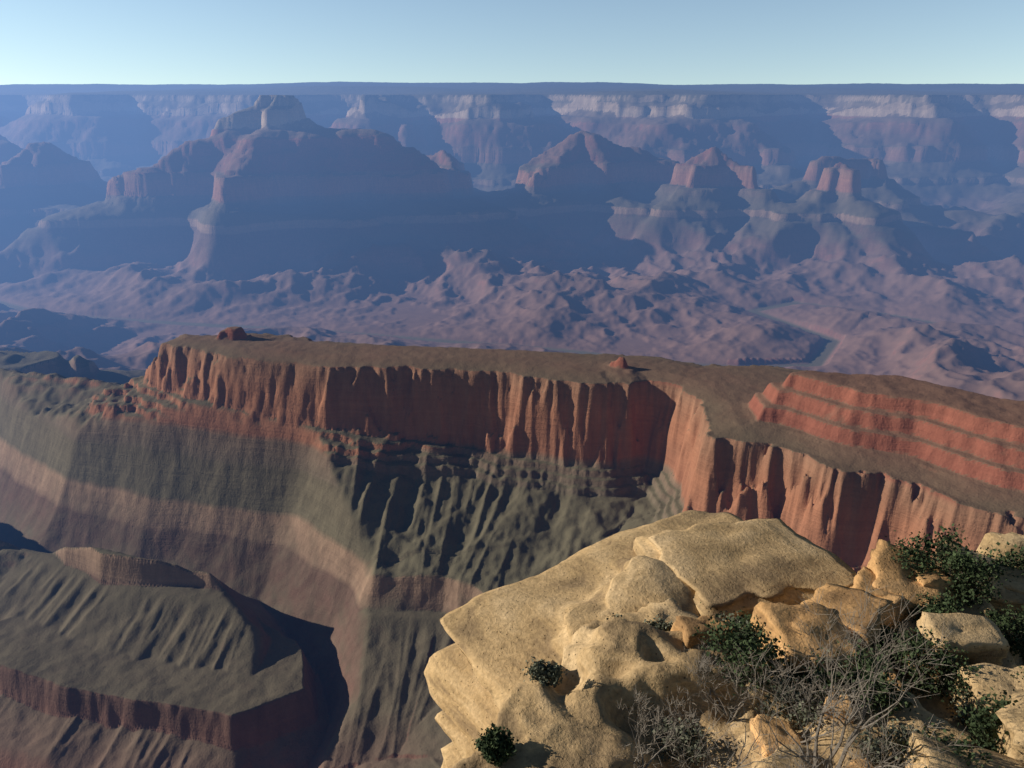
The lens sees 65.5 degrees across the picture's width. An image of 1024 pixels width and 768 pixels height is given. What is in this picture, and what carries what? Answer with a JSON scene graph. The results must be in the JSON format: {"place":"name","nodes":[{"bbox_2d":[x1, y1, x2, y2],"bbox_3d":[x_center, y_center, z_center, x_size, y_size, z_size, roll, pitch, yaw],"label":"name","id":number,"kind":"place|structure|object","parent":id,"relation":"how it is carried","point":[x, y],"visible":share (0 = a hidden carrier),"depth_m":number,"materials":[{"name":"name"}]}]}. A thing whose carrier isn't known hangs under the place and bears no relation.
{"place":"outdoors","nodes":[
{"label":"outdoors","id":0,"kind":"place"},
{"bbox_2d":[0,81,1023,767],"bbox_3d":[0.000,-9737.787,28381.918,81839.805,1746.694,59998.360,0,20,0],"label":"canyon terrain","id":1,"kind":"structure","parent":0,"point":[324,407],"depth_m":2346.64,"materials":[{"name":"brown stone"}]},
{"bbox_2d":[0,0,1023,84],"label":"sky","id":2,"kind":"structure","parent":0,"point":[144,42],"materials":[{"name":"blue"}]},
{"bbox_2d":[450,532,1023,767],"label":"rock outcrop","id":3,"kind":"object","parent":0,"point":[610,662],"depth_m":14.96,"materials":[{"name":"beige stone"}]},
{"bbox_2d":[471,723,518,765],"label":"juniper bush","id":4,"kind":"object","parent":3,"relation":"on","point":[494,745],"visible":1,"depth_m":13.22,"materials":[{"name":"green plant"}]},
{"bbox_2d":[522,656,567,687],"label":"sage shrub","id":5,"kind":"object","parent":3,"relation":"on","point":[541,668],"visible":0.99,"depth_m":15.03,"materials":[{"name":"green plant"}]},
{"bbox_2d":[424,510,798,767],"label":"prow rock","id":6,"kind":"object","parent":3,"relation":"on","point":[474,672],"visible":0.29,"depth_m":19.85,"materials":[{"name":"beige stone"}]},
{"bbox_2d":[633,518,856,619],"bbox_3d":[6.087,5.255,21.404,5.767,1.859,4.470,-3,20,-17],"label":"rock","id":7,"kind":"object","parent":6,"relation":"on","point":[723,567],"visible":0.54,"depth_m":20.66,"materials":[{"name":"beige stone"}]},
{"bbox_2d":[586,686,698,767],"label":"dead shrub","id":8,"kind":"object","parent":3,"relation":"on","point":[647,750],"visible":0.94,"depth_m":13.21,"materials":[{"name":"grey plant"}]},
{"bbox_2d":[643,613,672,630],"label":"sage shrub","id":9,"kind":"object","parent":3,"relation":"on","point":[662,625],"visible":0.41,"depth_m":17.40,"materials":[{"name":"green plant"}]},
{"bbox_2d":[645,717,712,767],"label":"sage shrub","id":10,"kind":"object","parent":3,"relation":"on","point":[684,740],"visible":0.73,"depth_m":14.19,"materials":[{"name":"green plant"}]},
{"bbox_2d":[670,615,733,648],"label":"rim block","id":11,"kind":"structure","parent":3,"relation":"on","point":[685,625],"depth_m":16.71,"materials":[{"name":"beige stone"}]},
{"bbox_2d":[628,668,811,767],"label":"dead shrub","id":12,"kind":"object","parent":3,"relation":"on","point":[684,761],"visible":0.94,"depth_m":12.63,"materials":[{"name":"grey plant"}]},
{"bbox_2d":[710,608,748,637],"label":"sage shrub","id":13,"kind":"object","parent":3,"relation":"on","point":[730,618],"visible":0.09,"depth_m":17.34,"materials":[{"name":"green plant"}]},
{"bbox_2d":[679,640,783,720],"bbox_3d":[4.157,5.685,14.967,2.063,1.549,1.995,0,20,0],"label":"dead shrub","id":14,"kind":"object","parent":3,"relation":"on","point":[725,715],"visible":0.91,"depth_m":14.96,"materials":[{"name":"grey plant"}]},
{"bbox_2d":[693,602,793,695],"bbox_3d":[4.396,5.216,15.258,1.724,1.680,1.908,-18,27,-41],"label":"juniper bush","id":15,"kind":"object","parent":3,"relation":"on","point":[731,638],"visible":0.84,"depth_m":15.02,"materials":[{"name":"green plant"}]},
{"bbox_2d":[725,620,766,674],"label":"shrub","id":16,"kind":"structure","parent":3,"relation":"on","point":[739,635],"depth_m":16.95,"materials":[{"name":"green plant"}]},
{"bbox_2d":[733,605,766,646],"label":"juniper bush","id":17,"kind":"object","parent":3,"relation":"on","point":[748,617],"visible":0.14,"depth_m":16.88,"materials":[{"name":"green plant"}]},
{"bbox_2d":[750,714,802,757],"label":"rim block","id":18,"kind":"structure","parent":3,"relation":"on","point":[779,729],"depth_m":13.96,"materials":[{"name":"beige stone"}]},
{"bbox_2d":[720,727,849,767],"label":"rock","id":19,"kind":"object","parent":3,"relation":"on","point":[771,753],"visible":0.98,"depth_m":12.14,"materials":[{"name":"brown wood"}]},
{"bbox_2d":[757,637,814,686],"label":"juniper bush","id":20,"kind":"object","parent":3,"relation":"on","point":[799,674],"visible":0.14,"depth_m":15.80,"materials":[{"name":"green plant"}]},
{"bbox_2d":[755,663,826,732],"bbox_3d":[5.267,5.881,14.729,1.351,1.355,1.499,10,22,26],"label":"sage shrub","id":21,"kind":"object","parent":3,"relation":"on","point":[798,708],"visible":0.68,"depth_m":14.67,"materials":[{"name":"green plant"}]},
{"bbox_2d":[750,602,865,684],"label":"rim block","id":22,"kind":"structure","parent":3,"relation":"on","point":[780,618],"depth_m":16.34,"materials":[{"name":"beige stone"}]},
{"bbox_2d":[799,649,845,689],"bbox_3d":[6.250,5.770,15.883,1.317,1.082,1.341,0,20,0],"label":"rock","id":23,"kind":"object","parent":3,"relation":"on","point":[810,679],"visible":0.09,"depth_m":15.64,"materials":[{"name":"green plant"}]},
{"bbox_2d":[787,673,875,743],"bbox_3d":[5.319,5.719,13.666,1.758,1.434,1.338,-9,22,-23],"label":"dead shrub","id":24,"kind":"object","parent":3,"relation":"on","point":[812,733],"visible":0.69,"depth_m":13.63,"materials":[{"name":"grey plant"}]},
{"bbox_2d":[824,683,853,723],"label":"rim block","id":25,"kind":"structure","parent":3,"relation":"on","point":[846,701],"depth_m":14.13,"materials":[{"name":"beige stone"}]},
{"bbox_2d":[713,578,974,767],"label":"dead shrub","id":26,"kind":"object","parent":3,"relation":"on","point":[853,735],"visible":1,"depth_m":12.26,"materials":[{"name":"grey plant"}]},
{"bbox_2d":[801,583,895,646],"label":"rim block","id":27,"kind":"structure","parent":3,"relation":"on","point":[835,595],"depth_m":17.30,"materials":[{"name":"beige stone"}]},
{"bbox_2d":[850,586,907,627],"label":"rim block","id":28,"kind":"structure","parent":27,"relation":"on","point":[896,599],"depth_m":17.92,"materials":[{"name":"beige stone"}]},
{"bbox_2d":[790,639,914,721],"bbox_3d":[6.243,5.598,14.628,2.138,1.515,1.777,0,20,0],"label":"juniper bush","id":29,"kind":"object","parent":3,"relation":"on","point":[877,699],"visible":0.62,"depth_m":14.51,"materials":[{"name":"green plant"}]},
{"bbox_2d":[789,733,921,767],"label":"dead shrub","id":30,"kind":"object","parent":3,"relation":"on","point":[844,766],"visible":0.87,"depth_m":11.89,"materials":[{"name":"grey plant"}]},
{"bbox_2d":[846,758,873,767],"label":"rim block","id":31,"kind":"structure","parent":3,"relation":"on","point":[851,765],"depth_m":12.63,"materials":[{"name":"beige stone"}]},
{"bbox_2d":[852,566,903,619],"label":"rim block","id":32,"kind":"structure","parent":3,"relation":"on","point":[859,580],"depth_m":18.43,"materials":[{"name":"beige stone"}]},
{"bbox_2d":[849,643,908,691],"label":"rim block","id":33,"kind":"structure","parent":3,"relation":"on","point":[888,667],"depth_m":15.82,"materials":[{"name":"beige stone"}]},
{"bbox_2d":[862,620,906,668],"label":"juniper bush","id":34,"kind":"object","parent":3,"relation":"on","point":[887,630],"visible":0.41,"depth_m":16.59,"materials":[{"name":"green plant"}]},
{"bbox_2d":[848,718,927,767],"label":"sage shrub","id":35,"kind":"object","parent":3,"relation":"on","point":[875,741],"visible":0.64,"depth_m":13.06,"materials":[{"name":"green plant"}]},
{"bbox_2d":[867,539,944,618],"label":"rim block","id":36,"kind":"structure","parent":3,"relation":"on","point":[884,567],"depth_m":18.71,"materials":[{"name":"beige stone"}]},
{"bbox_2d":[915,568,957,605],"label":"rim block","id":37,"kind":"structure","parent":36,"relation":"on","point":[932,579],"depth_m":18.55,"materials":[{"name":"beige stone"}]},
{"bbox_2d":[885,532,940,580],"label":"juniper bush","id":38,"kind":"object","parent":37,"relation":"on","point":[904,563],"visible":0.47,"depth_m":18.99,"materials":[{"name":"green plant"}]},
{"bbox_2d":[903,602,913,618],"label":"rim block","id":39,"kind":"structure","parent":3,"relation":"on","point":[910,606],"depth_m":18.08,"materials":[{"name":"brown stone"}]},
{"bbox_2d":[889,720,943,751],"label":"rim block","id":40,"kind":"structure","parent":3,"relation":"on","point":[916,723],"depth_m":13.46,"materials":[{"name":"beige stone"}]},
{"bbox_2d":[894,649,944,688],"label":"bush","id":41,"kind":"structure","parent":3,"relation":"on","point":[900,663],"depth_m":16.13,"materials":[{"name":"green plant"}]},
{"bbox_2d":[886,626,980,708],"bbox_3d":[8.336,5.645,15.705,1.627,1.383,1.918,0,20,0],"label":"juniper bush","id":42,"kind":"object","parent":3,"relation":"on","point":[930,686],"visible":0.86,"depth_m":15.68,"materials":[{"name":"green plant"}]},
{"bbox_2d":[894,523,977,577],"bbox_3d":[10.329,4.175,19.448,1.704,1.623,1.857,-9,22,-24],"label":"juniper bush","id":43,"kind":"object","parent":3,"relation":"on","point":[942,545],"visible":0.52,"depth_m":19.37,"materials":[{"name":"green plant"}]},
{"bbox_2d":[905,587,970,623],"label":"juniper bush","id":44,"kind":"object","parent":3,"relation":"on","point":[945,605],"visible":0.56,"depth_m":17.79,"materials":[{"name":"green plant"}]},
{"bbox_2d":[894,718,1000,767],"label":"juniper bush","id":45,"kind":"object","parent":3,"relation":"on","point":[971,754],"visible":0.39,"depth_m":12.47,"materials":[{"name":"green plant"}]},
{"bbox_2d":[906,612,1009,666],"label":"rim block","id":46,"kind":"structure","parent":3,"relation":"on","point":[980,639],"depth_m":16.47,"materials":[{"name":"beige stone"}]},
{"bbox_2d":[930,541,995,597],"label":"bush","id":47,"kind":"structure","parent":3,"relation":"on","point":[988,559],"depth_m":19.07,"materials":[{"name":"green plant"}]},
{"bbox_2d":[903,731,1023,767],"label":"rim block","id":48,"kind":"structure","parent":3,"relation":"on","point":[945,759],"depth_m":12.44,"materials":[{"name":"beige stone"}]},
{"bbox_2d":[948,688,983,735],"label":"sage shrub","id":49,"kind":"object","parent":3,"relation":"on","point":[963,715],"visible":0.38,"depth_m":15.02,"materials":[{"name":"green plant"}]},
{"bbox_2d":[938,545,1012,610],"bbox_3d":[10.875,4.478,18.597,1.798,1.504,1.743,0,20,0],"label":"juniper bush","id":50,"kind":"object","parent":3,"relation":"on","point":[980,572],"visible":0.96,"depth_m":18.46,"materials":[{"name":"green plant"}]},
{"bbox_2d":[954,687,1018,753],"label":"juniper bush","id":51,"kind":"object","parent":3,"relation":"on","point":[991,722],"visible":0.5,"depth_m":13.37,"materials":[{"name":"green plant"}]},
{"bbox_2d":[951,663,1023,738],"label":"rim block","id":52,"kind":"structure","parent":3,"relation":"on","point":[996,678],"depth_m":15.10,"materials":[{"name":"beige stone"}]},
{"bbox_2d":[974,542,1023,577],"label":"juniper bush","id":53,"kind":"object","parent":3,"relation":"on","point":[1006,559],"visible":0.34,"depth_m":20.16,"materials":[{"name":"green plant"}]},
{"bbox_2d":[978,566,1023,622],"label":"rim block","id":54,"kind":"structure","parent":3,"relation":"on","point":[1016,599],"depth_m":19.18,"materials":[{"name":"grey stone"}]},
{"bbox_2d":[998,577,1023,593],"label":"rim block","id":55,"kind":"structure","parent":54,"relation":"on","point":[1014,586],"depth_m":19.43,"materials":[{"name":"grey stone"}]},
{"bbox_2d":[979,602,1023,656],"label":"juniper bush","id":56,"kind":"object","parent":3,"relation":"on","point":[995,617],"visible":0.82,"depth_m":17.36,"materials":[{"name":"green plant"}]},
{"bbox_2d":[995,692,1023,762],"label":"rim block","id":57,"kind":"structure","parent":3,"relation":"on","point":[1013,725],"depth_m":12.94,"materials":[{"name":"beige stone"}]},
{"bbox_2d":[1010,660,1023,678],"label":"juniper bush","id":58,"kind":"object","parent":3,"relation":"on","point":[1017,672],"visible":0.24,"depth_m":15.19,"materials":[{"name":"green plant"}]}
]}

